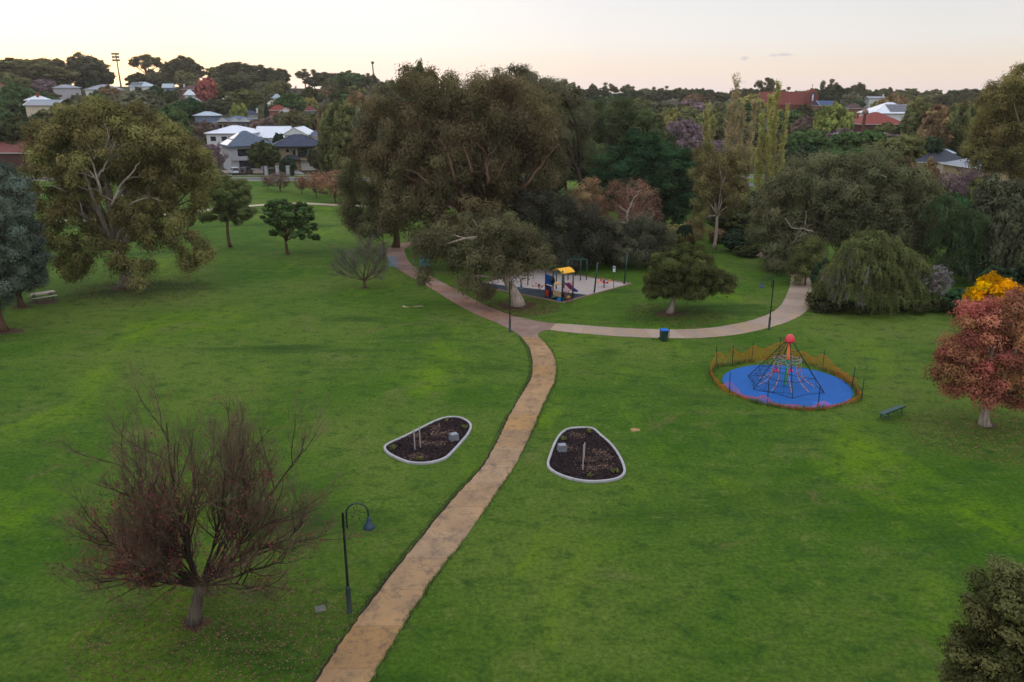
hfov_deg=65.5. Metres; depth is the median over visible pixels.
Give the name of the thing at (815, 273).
shrub
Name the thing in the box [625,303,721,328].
leaf litter
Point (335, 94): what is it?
gum tree
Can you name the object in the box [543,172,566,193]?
tree
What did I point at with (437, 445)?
mulch bed
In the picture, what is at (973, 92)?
gum tree
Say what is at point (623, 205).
autumn gum
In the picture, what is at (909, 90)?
gum tree
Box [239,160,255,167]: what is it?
window
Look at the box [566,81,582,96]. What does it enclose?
gum tree
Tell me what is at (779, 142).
tree
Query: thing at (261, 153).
tree
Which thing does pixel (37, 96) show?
house
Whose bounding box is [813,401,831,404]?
surface stain
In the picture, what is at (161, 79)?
gum tree
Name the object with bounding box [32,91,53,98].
tree
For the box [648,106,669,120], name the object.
tree
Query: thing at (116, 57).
floodlight tower
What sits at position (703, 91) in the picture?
gum tree
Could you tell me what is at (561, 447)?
stone block
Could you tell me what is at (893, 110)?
house
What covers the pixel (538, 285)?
spring seesaw
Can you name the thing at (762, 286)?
street lamp
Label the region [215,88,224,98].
gum tree
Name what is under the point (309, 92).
tree
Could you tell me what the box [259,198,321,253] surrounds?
tree
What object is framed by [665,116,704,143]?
tree
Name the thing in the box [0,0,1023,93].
sky
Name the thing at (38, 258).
conifer
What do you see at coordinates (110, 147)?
tree
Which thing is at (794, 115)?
tree
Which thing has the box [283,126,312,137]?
house
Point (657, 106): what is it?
gum tree
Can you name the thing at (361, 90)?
tree
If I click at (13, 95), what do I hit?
tree
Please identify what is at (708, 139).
gum tree
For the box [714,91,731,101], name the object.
gum tree
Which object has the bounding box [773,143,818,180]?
tree
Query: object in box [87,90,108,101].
tree
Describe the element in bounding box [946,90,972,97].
gum tree
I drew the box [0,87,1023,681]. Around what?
ground
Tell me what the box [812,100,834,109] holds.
house
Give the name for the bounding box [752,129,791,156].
gum tree
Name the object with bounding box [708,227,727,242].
shrub
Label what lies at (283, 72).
gum tree
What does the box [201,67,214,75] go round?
gum tree
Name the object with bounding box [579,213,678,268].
tree
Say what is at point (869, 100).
house
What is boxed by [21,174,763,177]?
kerb
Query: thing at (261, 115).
conifer
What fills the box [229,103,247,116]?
tree
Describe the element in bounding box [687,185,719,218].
tree
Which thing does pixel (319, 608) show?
utility cover
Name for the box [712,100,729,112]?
tree
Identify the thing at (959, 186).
autumn tree
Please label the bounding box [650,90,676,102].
gum tree
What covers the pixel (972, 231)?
weeping tree
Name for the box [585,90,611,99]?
gum tree
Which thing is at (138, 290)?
leaf litter
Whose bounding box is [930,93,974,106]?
gum tree
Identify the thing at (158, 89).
tree
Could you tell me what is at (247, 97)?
tree
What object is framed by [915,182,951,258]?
tree
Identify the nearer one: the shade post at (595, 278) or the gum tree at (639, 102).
the shade post at (595, 278)
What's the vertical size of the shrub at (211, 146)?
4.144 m
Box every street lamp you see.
[341,503,374,613]
[508,277,523,331]
[759,275,773,329]
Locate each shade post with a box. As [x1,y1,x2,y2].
[593,262,597,292]
[623,253,627,283]
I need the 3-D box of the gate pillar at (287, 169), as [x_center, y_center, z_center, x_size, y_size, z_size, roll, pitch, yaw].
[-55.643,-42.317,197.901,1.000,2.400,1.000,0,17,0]
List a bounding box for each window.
[210,136,215,140]
[237,148,249,155]
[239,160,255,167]
[297,148,308,156]
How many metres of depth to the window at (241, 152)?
206.04 m
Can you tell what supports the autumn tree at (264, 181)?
on the ground at (716, 533)
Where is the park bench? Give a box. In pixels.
[878,405,906,420]
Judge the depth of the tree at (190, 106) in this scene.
314.50 m
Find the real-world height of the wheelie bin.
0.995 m
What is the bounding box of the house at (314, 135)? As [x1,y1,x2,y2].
[309,130,318,140]
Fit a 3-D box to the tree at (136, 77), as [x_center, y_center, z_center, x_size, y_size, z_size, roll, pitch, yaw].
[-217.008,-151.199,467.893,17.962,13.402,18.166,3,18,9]
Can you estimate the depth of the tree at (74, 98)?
333.30 m
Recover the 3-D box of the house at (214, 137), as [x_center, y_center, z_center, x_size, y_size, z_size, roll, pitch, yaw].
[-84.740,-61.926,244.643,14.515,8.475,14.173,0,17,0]
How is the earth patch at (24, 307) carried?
on the ground at (716, 533)
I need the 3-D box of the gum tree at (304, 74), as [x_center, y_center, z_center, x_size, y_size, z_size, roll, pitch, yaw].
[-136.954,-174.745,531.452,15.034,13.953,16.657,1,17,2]
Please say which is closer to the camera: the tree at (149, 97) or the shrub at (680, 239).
the shrub at (680, 239)
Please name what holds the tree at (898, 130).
on the ground at (716, 533)
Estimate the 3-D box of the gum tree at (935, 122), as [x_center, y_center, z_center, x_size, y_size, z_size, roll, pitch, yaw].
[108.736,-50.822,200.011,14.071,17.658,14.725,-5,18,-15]
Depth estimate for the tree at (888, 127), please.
244.60 m
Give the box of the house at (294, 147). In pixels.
[273,134,320,170]
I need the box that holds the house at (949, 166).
[939,158,1008,185]
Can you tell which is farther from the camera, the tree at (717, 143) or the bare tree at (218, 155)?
the tree at (717, 143)
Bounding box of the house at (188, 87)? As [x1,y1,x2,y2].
[180,84,197,99]
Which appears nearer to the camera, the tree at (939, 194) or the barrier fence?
the barrier fence
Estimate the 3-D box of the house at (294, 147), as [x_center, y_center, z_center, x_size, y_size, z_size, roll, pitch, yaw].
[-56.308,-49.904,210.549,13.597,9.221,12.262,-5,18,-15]
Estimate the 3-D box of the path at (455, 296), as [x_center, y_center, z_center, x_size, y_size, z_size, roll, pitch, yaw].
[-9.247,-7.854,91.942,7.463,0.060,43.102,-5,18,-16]
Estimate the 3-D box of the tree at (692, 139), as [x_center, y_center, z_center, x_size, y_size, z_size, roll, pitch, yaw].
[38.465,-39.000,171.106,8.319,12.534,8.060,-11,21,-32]
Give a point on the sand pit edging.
(628, 283)
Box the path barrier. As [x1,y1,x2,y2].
[388,256,397,269]
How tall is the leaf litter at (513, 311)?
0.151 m
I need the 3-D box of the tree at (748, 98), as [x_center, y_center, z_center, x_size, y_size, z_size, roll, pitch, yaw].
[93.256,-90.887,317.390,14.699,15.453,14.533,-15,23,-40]
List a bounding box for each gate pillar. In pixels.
[263,166,268,175]
[285,166,289,175]
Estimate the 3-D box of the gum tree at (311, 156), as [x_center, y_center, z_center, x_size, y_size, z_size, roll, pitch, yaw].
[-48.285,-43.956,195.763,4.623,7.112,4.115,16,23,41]
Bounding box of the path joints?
[324,247,808,668]
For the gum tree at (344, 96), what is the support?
on the ground at (716, 533)
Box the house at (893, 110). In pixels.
[857,102,909,120]
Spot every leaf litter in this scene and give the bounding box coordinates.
[64,276,206,307]
[487,298,559,316]
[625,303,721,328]
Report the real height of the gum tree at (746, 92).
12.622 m
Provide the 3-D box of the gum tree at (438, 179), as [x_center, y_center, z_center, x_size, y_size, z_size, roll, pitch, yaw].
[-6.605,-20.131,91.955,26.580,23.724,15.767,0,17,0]
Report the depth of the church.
413.43 m
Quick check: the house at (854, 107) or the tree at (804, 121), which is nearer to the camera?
the tree at (804, 121)
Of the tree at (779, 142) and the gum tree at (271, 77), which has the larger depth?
the gum tree at (271, 77)
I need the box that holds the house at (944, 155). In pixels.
[915,148,963,173]
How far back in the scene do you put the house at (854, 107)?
370.39 m
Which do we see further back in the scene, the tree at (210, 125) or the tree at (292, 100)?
the tree at (292, 100)
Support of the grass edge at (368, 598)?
on the ground at (716, 533)
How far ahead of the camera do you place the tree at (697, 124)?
244.10 m
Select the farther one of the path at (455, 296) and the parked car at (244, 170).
the parked car at (244, 170)
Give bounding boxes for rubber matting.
[487,283,584,300]
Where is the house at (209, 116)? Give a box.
[193,111,221,123]
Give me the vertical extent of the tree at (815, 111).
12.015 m
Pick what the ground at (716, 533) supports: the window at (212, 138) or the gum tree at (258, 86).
the gum tree at (258, 86)
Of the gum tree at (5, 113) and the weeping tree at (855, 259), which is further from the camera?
the gum tree at (5, 113)
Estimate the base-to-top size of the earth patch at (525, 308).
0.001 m
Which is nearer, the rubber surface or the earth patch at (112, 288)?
the rubber surface
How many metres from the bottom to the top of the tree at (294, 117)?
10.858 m
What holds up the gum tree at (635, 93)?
on the ground at (716, 533)
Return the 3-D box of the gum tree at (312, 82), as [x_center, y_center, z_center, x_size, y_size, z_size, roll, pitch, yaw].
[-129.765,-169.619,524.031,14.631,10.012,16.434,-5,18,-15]
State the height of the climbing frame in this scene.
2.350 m
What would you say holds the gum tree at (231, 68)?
on the ground at (716, 533)
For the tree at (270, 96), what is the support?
on the ground at (716, 533)
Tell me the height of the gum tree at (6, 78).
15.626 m
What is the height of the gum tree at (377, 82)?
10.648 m
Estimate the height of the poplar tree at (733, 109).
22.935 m
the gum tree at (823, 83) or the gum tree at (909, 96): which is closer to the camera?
the gum tree at (909, 96)
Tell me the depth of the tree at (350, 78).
468.98 m
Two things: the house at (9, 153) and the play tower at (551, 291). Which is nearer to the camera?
the play tower at (551, 291)
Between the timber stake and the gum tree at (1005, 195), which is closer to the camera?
the timber stake
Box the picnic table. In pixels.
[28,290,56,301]
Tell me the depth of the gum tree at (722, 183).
102.62 m
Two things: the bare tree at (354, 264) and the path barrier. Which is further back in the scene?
the path barrier
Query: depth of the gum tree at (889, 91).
447.68 m
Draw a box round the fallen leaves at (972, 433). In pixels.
[901,408,1023,464]
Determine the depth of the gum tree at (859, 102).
381.85 m
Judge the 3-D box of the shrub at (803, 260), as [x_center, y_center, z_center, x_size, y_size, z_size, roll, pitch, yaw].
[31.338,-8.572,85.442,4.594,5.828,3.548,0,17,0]
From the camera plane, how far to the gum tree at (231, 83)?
439.09 m
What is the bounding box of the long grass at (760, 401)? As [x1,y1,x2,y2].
[706,355,863,411]
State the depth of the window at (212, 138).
238.20 m
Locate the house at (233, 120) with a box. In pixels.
[213,116,256,128]
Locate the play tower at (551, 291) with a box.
[545,267,577,303]
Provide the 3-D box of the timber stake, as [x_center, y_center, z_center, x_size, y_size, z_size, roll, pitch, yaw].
[3.923,6.395,43.783,0.080,1.551,0.060,0,17,0]
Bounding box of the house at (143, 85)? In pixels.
[128,82,152,90]
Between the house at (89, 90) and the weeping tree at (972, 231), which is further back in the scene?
the house at (89, 90)
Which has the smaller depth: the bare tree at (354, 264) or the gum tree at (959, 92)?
the bare tree at (354, 264)
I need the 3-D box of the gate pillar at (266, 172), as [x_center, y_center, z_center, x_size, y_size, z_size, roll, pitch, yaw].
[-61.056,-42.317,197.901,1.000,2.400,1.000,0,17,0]
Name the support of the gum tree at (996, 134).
on the ground at (716, 533)
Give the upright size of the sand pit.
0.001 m
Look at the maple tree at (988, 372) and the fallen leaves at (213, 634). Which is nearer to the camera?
the fallen leaves at (213, 634)
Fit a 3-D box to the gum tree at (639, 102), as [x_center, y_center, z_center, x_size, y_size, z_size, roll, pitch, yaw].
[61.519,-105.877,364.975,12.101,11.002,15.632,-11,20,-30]
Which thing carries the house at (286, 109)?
on the ground at (716, 533)
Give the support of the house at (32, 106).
on the ground at (716, 533)
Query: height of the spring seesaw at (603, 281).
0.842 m
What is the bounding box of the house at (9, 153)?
[0,138,43,173]
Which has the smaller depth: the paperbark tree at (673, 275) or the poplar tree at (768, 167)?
the paperbark tree at (673, 275)
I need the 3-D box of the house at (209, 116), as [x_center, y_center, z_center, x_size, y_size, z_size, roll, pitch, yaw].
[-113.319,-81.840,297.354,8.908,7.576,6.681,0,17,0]
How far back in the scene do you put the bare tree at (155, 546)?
29.10 m
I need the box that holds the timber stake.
[582,444,583,469]
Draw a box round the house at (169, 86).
[161,83,175,91]
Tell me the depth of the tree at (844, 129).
214.94 m
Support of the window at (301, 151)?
in the house at (294, 147)
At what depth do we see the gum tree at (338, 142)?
157.94 m
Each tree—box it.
[0,56,81,85]
[0,71,32,88]
[0,81,35,115]
[0,106,14,120]
[0,112,44,144]
[16,92,225,293]
[28,109,49,122]
[29,77,56,94]
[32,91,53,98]
[36,352,368,627]
[39,98,86,141]
[43,91,61,98]
[65,51,116,84]
[69,93,86,102]
[73,76,96,89]
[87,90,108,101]
[95,85,122,97]
[104,134,139,153]
[111,87,165,119]
[124,72,156,88]
[127,53,163,74]
[147,72,175,87]
[147,85,163,97]
[157,102,191,135]
[158,89,177,103]
[160,54,205,80]
[172,89,181,97]
[174,70,200,87]
[175,96,203,124]
[185,210,195,230]
[188,125,200,136]
[192,120,219,136]
[193,77,218,101]
[195,120,209,142]
[197,174,256,246]
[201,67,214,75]
[201,97,232,115]
[210,61,274,78]
[211,74,262,91]
[212,142,229,169]
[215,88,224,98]
[216,83,223,92]
[222,88,264,106]
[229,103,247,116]
[246,139,280,174]
[252,81,273,101]
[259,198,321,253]
[261,174,274,189]
[262,83,283,98]
[264,68,291,82]
[266,74,291,85]
[266,92,279,101]
[267,171,289,191]
[271,111,289,125]
[272,79,291,93]
[275,91,306,111]
[277,108,312,128]
[292,176,307,193]
[294,68,316,87]
[300,85,319,101]
[302,98,318,113]
[304,77,322,88]
[304,112,317,129]
[304,171,323,197]
[306,148,318,172]
[313,71,335,81]
[315,169,343,203]
[316,104,329,144]
[316,137,330,179]
[317,99,385,149]
[318,89,330,101]
[318,92,324,101]
[320,78,338,98]
[324,131,362,176]
[327,227,391,287]
[328,89,350,102]
[331,70,364,89]
[332,145,421,247]
[340,94,348,103]
[341,60,567,267]
[344,85,368,96]
[345,90,381,121]
[350,103,384,182]
[360,73,376,92]
[364,80,383,88]
[369,79,403,114]
[402,208,557,306]
[404,58,443,154]
[478,61,598,221]
[508,186,613,270]
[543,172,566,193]
[562,94,677,185]
[563,175,576,190]
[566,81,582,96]
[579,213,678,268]
[582,169,605,192]
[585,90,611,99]
[587,83,598,100]
[587,126,702,225]
[599,82,619,102]
[610,90,643,99]
[620,84,634,91]
[626,93,654,101]
[632,98,655,110]
[641,88,650,98]
[641,241,742,313]
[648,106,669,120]
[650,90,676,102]
[651,103,675,112]
[652,86,669,103]
[660,116,695,124]
[662,104,700,123]
[662,107,680,127]
[664,101,677,107]
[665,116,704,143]
[672,87,681,101]
[676,98,709,113]
[676,130,704,148]
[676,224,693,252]
[680,88,697,100]
[683,92,705,102]
[686,139,757,249]
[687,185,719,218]
[693,108,731,140]
[694,123,716,141]
[698,88,717,100]
[699,129,715,140]
[702,99,715,219]
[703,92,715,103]
[707,210,750,231]
[711,192,737,214]
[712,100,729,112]
[712,140,724,155]
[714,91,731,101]
[722,72,757,210]
[722,100,757,122]
[730,93,766,121]
[731,119,758,140]
[741,88,759,97]
[741,191,770,229]
[742,132,759,153]
[743,147,868,275]
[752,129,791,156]
[753,78,775,94]
[753,79,791,202]
[771,108,803,130]
[773,86,792,91]
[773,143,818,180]
[775,135,788,154]
[787,130,856,162]
[790,114,813,134]
[794,126,808,131]
[796,103,813,115]
[798,149,851,191]
[804,227,940,317]
[811,107,822,115]
[812,100,854,134]
[815,140,951,269]
[816,85,861,103]
[820,79,838,89]
[827,127,859,138]
[833,129,887,150]
[836,147,902,168]
[840,91,864,107]
[847,82,867,100]
[849,99,866,106]
[856,134,926,164]
[867,89,888,96]
[869,100,877,107]
[874,121,895,134]
[877,93,911,106]
[883,87,892,94]
[883,133,899,139]
[889,156,913,170]
[892,91,913,100]
[894,126,902,134]
[895,88,919,95]
[898,96,934,135]
[904,88,924,94]
[909,156,940,181]
[913,94,936,103]
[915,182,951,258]
[916,193,1005,284]
[916,264,954,309]
[917,103,973,154]
[920,90,932,95]
[921,283,1023,426]
[924,136,944,153]
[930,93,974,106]
[931,89,942,94]
[931,552,1023,681]
[938,172,969,198]
[941,191,972,255]
[942,99,986,158]
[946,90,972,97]
[948,167,1000,196]
[955,61,1023,183]
[962,270,1023,313]
[964,88,984,103]
[966,176,998,202]
[972,171,1023,217]
[983,208,1023,269]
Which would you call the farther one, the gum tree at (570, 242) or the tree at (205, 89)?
the tree at (205, 89)
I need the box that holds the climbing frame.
[567,256,587,279]
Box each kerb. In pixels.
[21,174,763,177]
[36,177,764,180]
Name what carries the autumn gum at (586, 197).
on the ground at (716, 533)
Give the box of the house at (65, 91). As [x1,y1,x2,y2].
[51,84,81,99]
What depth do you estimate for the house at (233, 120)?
282.36 m
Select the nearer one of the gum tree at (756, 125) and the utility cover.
the utility cover
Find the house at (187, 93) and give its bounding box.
[183,90,194,97]
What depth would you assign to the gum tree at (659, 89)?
493.87 m
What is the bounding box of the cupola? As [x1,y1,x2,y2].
[861,108,868,130]
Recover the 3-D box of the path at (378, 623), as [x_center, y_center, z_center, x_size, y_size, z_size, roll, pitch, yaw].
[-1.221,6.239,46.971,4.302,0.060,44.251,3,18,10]
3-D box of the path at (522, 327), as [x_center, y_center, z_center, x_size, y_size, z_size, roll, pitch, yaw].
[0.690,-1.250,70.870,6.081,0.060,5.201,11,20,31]
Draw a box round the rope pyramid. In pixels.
[748,334,824,397]
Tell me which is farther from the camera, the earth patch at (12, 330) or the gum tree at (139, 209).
the gum tree at (139, 209)
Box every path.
[59,203,579,221]
[316,337,555,681]
[386,242,512,320]
[493,316,555,336]
[550,248,811,337]
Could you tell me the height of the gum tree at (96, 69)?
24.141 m
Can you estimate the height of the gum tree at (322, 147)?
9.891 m
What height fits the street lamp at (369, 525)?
4.904 m
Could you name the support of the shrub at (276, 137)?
on the ground at (716, 533)
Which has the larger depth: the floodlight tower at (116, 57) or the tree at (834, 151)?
the floodlight tower at (116, 57)
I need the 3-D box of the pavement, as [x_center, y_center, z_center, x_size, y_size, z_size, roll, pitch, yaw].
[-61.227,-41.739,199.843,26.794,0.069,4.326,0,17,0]
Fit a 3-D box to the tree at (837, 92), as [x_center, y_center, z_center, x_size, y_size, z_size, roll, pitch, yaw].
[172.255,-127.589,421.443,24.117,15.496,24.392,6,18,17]
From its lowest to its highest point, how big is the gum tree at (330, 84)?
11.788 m
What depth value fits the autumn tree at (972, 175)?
117.84 m
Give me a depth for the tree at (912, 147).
135.34 m
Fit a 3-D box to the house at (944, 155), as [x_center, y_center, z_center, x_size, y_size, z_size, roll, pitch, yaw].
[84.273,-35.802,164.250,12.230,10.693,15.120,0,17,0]
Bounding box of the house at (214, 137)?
[203,125,259,153]
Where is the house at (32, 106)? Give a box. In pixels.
[23,99,67,116]
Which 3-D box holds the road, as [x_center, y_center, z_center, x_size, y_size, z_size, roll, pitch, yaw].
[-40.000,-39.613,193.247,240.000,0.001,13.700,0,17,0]
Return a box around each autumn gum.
[569,176,609,233]
[599,177,663,234]
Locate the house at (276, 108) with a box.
[268,105,284,113]
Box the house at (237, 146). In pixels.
[217,131,273,169]
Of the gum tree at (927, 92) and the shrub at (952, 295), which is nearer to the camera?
the shrub at (952, 295)
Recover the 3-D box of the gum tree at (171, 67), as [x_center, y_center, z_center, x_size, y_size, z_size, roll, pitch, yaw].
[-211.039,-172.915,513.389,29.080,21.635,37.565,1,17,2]
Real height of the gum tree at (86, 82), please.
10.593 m
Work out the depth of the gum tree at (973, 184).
108.95 m
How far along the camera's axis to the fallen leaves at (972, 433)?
48.77 m
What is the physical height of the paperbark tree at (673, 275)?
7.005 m
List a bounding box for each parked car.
[229,167,239,174]
[239,167,252,174]
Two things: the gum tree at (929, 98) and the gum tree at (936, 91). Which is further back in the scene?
the gum tree at (936, 91)
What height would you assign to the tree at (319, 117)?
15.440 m
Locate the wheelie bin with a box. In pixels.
[659,328,668,340]
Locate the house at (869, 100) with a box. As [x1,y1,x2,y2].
[863,94,884,109]
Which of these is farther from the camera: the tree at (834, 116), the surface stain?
the tree at (834, 116)
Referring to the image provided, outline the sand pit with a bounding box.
[486,269,626,294]
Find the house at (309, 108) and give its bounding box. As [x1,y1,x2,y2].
[304,105,315,113]
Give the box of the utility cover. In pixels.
[315,604,325,612]
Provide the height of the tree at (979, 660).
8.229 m
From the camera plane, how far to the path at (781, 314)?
70.60 m
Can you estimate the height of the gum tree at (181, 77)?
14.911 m
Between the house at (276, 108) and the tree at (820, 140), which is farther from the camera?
the house at (276, 108)
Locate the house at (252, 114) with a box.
[247,108,259,118]
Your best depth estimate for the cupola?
259.94 m
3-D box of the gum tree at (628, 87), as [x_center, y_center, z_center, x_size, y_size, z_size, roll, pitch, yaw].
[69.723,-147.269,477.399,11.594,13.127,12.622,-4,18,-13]
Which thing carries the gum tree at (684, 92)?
on the ground at (716, 533)
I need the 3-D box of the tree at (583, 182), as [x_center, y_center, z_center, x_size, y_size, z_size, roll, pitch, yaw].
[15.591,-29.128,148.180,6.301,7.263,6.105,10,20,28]
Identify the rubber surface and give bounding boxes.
[722,365,852,408]
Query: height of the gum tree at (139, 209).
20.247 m
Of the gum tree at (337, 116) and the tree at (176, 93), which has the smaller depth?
the gum tree at (337, 116)
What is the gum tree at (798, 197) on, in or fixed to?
on the ground at (716, 533)
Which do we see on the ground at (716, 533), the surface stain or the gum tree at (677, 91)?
the gum tree at (677, 91)
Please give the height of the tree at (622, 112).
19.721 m
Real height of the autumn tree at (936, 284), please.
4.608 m
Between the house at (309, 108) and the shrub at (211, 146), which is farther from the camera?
the house at (309, 108)
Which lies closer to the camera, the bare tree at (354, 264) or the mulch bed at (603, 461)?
the mulch bed at (603, 461)
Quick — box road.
[33,176,774,179]
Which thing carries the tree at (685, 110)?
on the ground at (716, 533)
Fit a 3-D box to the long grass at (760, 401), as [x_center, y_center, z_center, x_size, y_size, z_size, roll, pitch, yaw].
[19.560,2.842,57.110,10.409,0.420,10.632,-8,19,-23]
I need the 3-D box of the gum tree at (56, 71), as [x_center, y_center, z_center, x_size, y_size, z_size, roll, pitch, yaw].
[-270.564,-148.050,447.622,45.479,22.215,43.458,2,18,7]
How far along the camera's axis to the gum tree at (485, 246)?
75.23 m
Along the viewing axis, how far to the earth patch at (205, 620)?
31.30 m
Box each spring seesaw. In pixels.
[532,282,544,290]
[597,279,610,286]
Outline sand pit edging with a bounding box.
[482,268,631,302]
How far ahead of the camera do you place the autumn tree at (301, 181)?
162.26 m
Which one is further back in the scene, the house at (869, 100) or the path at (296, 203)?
the house at (869, 100)
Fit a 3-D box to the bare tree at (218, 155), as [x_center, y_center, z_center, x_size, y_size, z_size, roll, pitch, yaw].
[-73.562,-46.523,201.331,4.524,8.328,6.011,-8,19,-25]
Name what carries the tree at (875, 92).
on the ground at (716, 533)
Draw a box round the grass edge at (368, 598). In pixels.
[306,337,558,681]
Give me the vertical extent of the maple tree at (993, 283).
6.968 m
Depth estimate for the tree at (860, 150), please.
120.80 m
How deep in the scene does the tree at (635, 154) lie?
117.70 m
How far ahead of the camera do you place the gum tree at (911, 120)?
206.12 m
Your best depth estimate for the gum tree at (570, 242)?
90.79 m
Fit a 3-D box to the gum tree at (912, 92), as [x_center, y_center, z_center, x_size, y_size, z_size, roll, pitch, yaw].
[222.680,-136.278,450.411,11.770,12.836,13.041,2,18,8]
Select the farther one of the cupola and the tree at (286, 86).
the tree at (286, 86)
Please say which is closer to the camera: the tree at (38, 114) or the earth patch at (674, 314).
the earth patch at (674, 314)
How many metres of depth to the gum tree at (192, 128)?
259.35 m
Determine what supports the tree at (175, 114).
on the ground at (716, 533)
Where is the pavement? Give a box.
[218,175,293,175]
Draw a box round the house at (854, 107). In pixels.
[845,103,863,112]
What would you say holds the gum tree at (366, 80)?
on the ground at (716, 533)
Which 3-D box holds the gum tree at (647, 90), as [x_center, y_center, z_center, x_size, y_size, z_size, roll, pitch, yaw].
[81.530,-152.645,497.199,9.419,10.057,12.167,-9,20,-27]
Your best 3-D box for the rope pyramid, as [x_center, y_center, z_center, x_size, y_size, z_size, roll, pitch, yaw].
[19.492,1.332,56.294,5.139,3.790,5.491,0,17,0]
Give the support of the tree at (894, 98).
on the ground at (716, 533)
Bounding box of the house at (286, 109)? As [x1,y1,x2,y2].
[278,108,290,112]
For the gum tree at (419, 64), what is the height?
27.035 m
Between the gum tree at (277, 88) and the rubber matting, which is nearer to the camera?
the rubber matting
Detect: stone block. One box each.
[449,432,458,441]
[557,443,566,451]
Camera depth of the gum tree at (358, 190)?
103.03 m
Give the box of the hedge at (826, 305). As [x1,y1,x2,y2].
[804,291,953,315]
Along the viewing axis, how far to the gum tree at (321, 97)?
407.44 m
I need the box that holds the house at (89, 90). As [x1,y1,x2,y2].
[83,84,124,95]
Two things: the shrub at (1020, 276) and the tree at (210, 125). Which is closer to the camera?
the shrub at (1020, 276)
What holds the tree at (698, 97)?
on the ground at (716, 533)
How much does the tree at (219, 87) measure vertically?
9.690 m
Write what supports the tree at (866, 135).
on the ground at (716, 533)
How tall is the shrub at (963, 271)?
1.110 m
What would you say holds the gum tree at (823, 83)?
on the ground at (716, 533)
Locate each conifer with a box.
[0,159,55,306]
[0,182,32,331]
[257,104,263,118]
[264,100,269,117]
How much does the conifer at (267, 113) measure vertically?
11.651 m
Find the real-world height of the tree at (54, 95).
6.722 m
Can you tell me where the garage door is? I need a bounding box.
[301,160,315,169]
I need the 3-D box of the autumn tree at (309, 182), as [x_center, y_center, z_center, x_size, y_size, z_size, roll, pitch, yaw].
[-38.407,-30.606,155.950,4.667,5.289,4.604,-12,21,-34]
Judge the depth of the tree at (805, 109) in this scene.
314.86 m
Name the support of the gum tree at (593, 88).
on the ground at (716, 533)
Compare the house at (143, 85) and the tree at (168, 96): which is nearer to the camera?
the tree at (168, 96)
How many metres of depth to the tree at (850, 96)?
399.37 m
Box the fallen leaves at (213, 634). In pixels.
[63,568,359,681]
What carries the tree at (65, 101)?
on the ground at (716, 533)
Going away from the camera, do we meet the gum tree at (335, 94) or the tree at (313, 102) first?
the tree at (313, 102)
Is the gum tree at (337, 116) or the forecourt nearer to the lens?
the gum tree at (337, 116)
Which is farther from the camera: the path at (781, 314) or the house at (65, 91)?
the house at (65, 91)
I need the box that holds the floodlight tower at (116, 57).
[111,53,121,87]
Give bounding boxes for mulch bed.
[383,416,471,464]
[547,426,625,482]
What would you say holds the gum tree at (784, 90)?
on the ground at (716, 533)
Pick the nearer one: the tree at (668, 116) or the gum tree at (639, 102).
the tree at (668, 116)
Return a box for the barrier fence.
[710,337,864,409]
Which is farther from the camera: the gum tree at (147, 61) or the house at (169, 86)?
the gum tree at (147, 61)
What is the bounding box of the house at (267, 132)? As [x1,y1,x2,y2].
[255,126,291,141]
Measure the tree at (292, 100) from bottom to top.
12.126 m
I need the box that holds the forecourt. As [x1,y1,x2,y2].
[221,170,262,172]
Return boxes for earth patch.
[0,328,23,334]
[10,305,33,309]
[28,298,59,304]
[106,286,135,289]
[181,615,210,631]
[498,302,535,309]
[654,310,685,316]
[974,422,997,427]
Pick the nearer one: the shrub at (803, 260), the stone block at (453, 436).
the stone block at (453, 436)
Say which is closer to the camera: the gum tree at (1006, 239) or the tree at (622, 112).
the gum tree at (1006, 239)
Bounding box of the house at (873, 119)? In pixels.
[852,112,900,131]
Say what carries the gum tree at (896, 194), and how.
on the ground at (716, 533)
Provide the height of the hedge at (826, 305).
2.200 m
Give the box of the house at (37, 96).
[23,92,48,101]
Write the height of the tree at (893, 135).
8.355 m
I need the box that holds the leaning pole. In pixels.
[371,61,374,83]
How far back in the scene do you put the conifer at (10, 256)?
67.60 m
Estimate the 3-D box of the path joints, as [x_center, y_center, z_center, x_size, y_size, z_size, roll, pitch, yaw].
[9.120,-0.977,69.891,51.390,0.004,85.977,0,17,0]
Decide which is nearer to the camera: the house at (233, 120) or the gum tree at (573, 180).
the gum tree at (573, 180)
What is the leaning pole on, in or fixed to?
on the ground at (716, 533)
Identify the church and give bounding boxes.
[758,84,817,115]
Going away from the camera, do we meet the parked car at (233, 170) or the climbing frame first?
the climbing frame
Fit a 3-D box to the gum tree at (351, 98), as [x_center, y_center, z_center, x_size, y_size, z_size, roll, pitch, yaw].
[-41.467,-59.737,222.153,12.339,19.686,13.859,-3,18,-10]
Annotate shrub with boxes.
[202,144,221,155]
[247,105,256,111]
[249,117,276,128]
[272,132,283,142]
[278,156,297,172]
[665,222,692,243]
[685,217,704,244]
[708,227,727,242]
[719,228,758,249]
[731,245,761,256]
[784,234,828,284]
[810,257,830,287]
[941,288,968,313]
[946,264,983,274]
[972,264,1017,296]
[1005,264,1023,283]
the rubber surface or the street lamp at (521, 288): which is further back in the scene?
the street lamp at (521, 288)
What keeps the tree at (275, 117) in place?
on the ground at (716, 533)
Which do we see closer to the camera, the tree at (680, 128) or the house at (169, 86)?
the tree at (680, 128)
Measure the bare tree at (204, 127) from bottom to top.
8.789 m
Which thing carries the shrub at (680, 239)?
on the ground at (716, 533)

